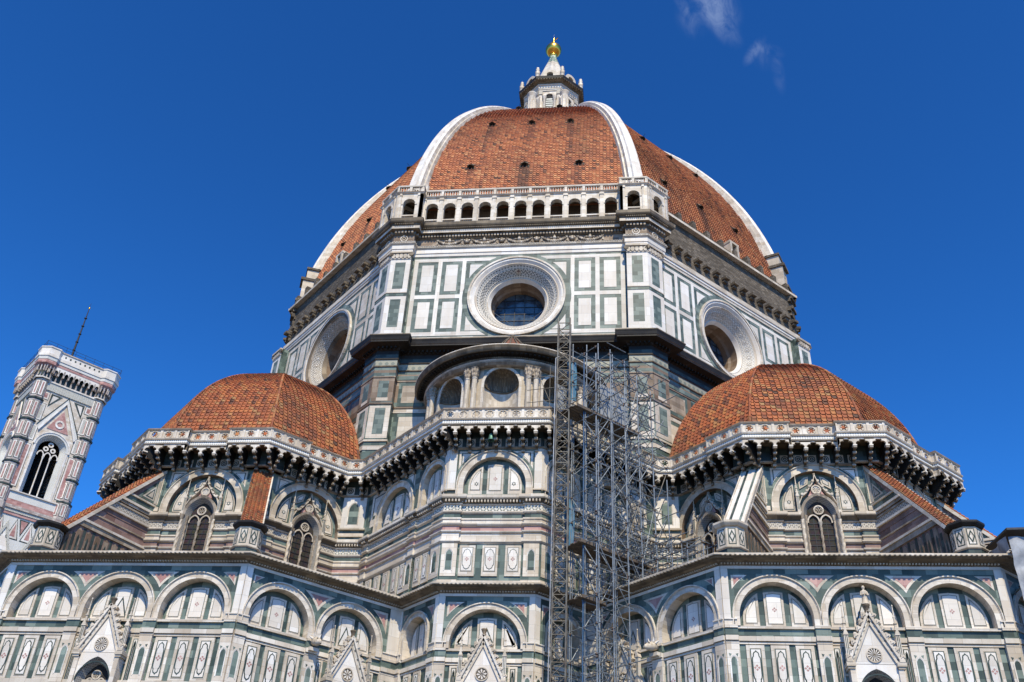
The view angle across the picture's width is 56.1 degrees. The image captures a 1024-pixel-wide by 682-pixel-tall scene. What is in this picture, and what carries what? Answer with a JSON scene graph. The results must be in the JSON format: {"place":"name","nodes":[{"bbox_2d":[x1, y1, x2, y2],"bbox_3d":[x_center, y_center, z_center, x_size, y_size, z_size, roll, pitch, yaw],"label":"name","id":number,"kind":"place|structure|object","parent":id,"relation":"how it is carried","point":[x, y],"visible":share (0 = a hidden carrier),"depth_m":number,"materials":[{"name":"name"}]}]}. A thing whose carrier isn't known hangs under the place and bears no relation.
{"place":"outdoors","nodes":[
{"label":"outdoors","id":0,"kind":"place"},
{"bbox_2d":[0,305,121,550],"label":"bell tower","id":1,"kind":"structure","parent":0,"point":[61,398],"depth_m":180.56,"materials":[{"name":"stone"}]},
{"bbox_2d":[0,0,1023,535],"label":"sky","id":2,"kind":"structure","parent":0,"point":[173,170],"materials":[{"name":"blue"}]},
{"label":"ground","id":3,"kind":"structure","parent":0,"visible":0},
{"bbox_2d":[0,37,1023,681],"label":"cathedral","id":4,"kind":"structure","parent":3,"relation":"on","point":[344,491],"depth_m":66.00,"materials":[{"name":"stone"}]},
{"bbox_2d":[172,476,225,550],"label":"tribune window","id":5,"kind":"structure","parent":4,"relation":"in","point":[194,532],"depth_m":66.86,"materials":[{"name":"stone"}]},
{"bbox_2d":[283,491,327,570],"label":"tribune window","id":6,"kind":"structure","parent":4,"relation":"in","point":[303,545],"depth_m":68.41,"materials":[{"name":"stone"}]},
{"bbox_2d":[303,309,351,385],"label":"round window","id":7,"kind":"structure","parent":4,"relation":"in","point":[328,347],"depth_m":93.19,"materials":[{"name":"stone"}]},
{"bbox_2d":[487,429,494,441],"bbox_3d":[-1.383,6.233,64.221,0.500,1.100,0.487,-1,-35,6],"label":"lamp","id":8,"kind":"object","parent":4,"relation":"hanging from","point":[490,438],"visible":1,"depth_m":63.99,"materials":[{"name":"green glass"}]},
{"bbox_2d":[467,256,565,335],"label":"round window","id":9,"kind":"structure","parent":4,"relation":"in","point":[512,295],"depth_m":84.13,"materials":[{"name":"stone"}]},
{"bbox_2d":[600,530,716,590],"bbox_3d":[9.497,13.614,59.536,3.300,4.959,8.889,27,-41,-30],"label":"scaffolding","id":10,"kind":"object","parent":4,"relation":"attached to","point":[687,555],"visible":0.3,"depth_m":58.94,"materials":[{"name":"metal"}]},
{"bbox_2d":[692,489,724,558],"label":"tribune window","id":11,"kind":"structure","parent":4,"relation":"in","point":[708,515],"depth_m":65.97,"materials":[{"name":"stone"}]},
{"bbox_2d":[699,299,763,377],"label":"round window","id":12,"kind":"structure","parent":4,"relation":"in","point":[729,339],"depth_m":88.96,"materials":[{"name":"stone"}]},
{"bbox_2d":[794,473,846,552],"bbox_3d":[19.893,12.490,61.412,2.800,9.100,0.692,-1,-35,6],"label":"tribune window","id":13,"kind":"structure","parent":4,"relation":"in","point":[821,521],"depth_m":62.14,"materials":[{"name":"stone"}]},
{"bbox_2d":[547,317,571,681],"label":"hoist mast","id":14,"kind":"object","parent":3,"relation":"on","point":[551,639],"visible":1,"depth_m":59.06,"materials":[{"name":"metal"}]},
{"bbox_2d":[527,342,682,681],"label":"scaffolding","id":15,"kind":"object","parent":3,"relation":"on","point":[612,419],"visible":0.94,"depth_m":61.24,"materials":[{"name":"metal"}]},
{"bbox_2d":[986,527,1023,598],"bbox_3d":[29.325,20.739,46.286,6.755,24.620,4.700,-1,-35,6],"label":"street lamp","id":16,"kind":"object","parent":3,"relation":"on","point":[1005,540],"visible":0.62,"depth_m":51.21,"materials":[{"name":"metal"}]}
]}

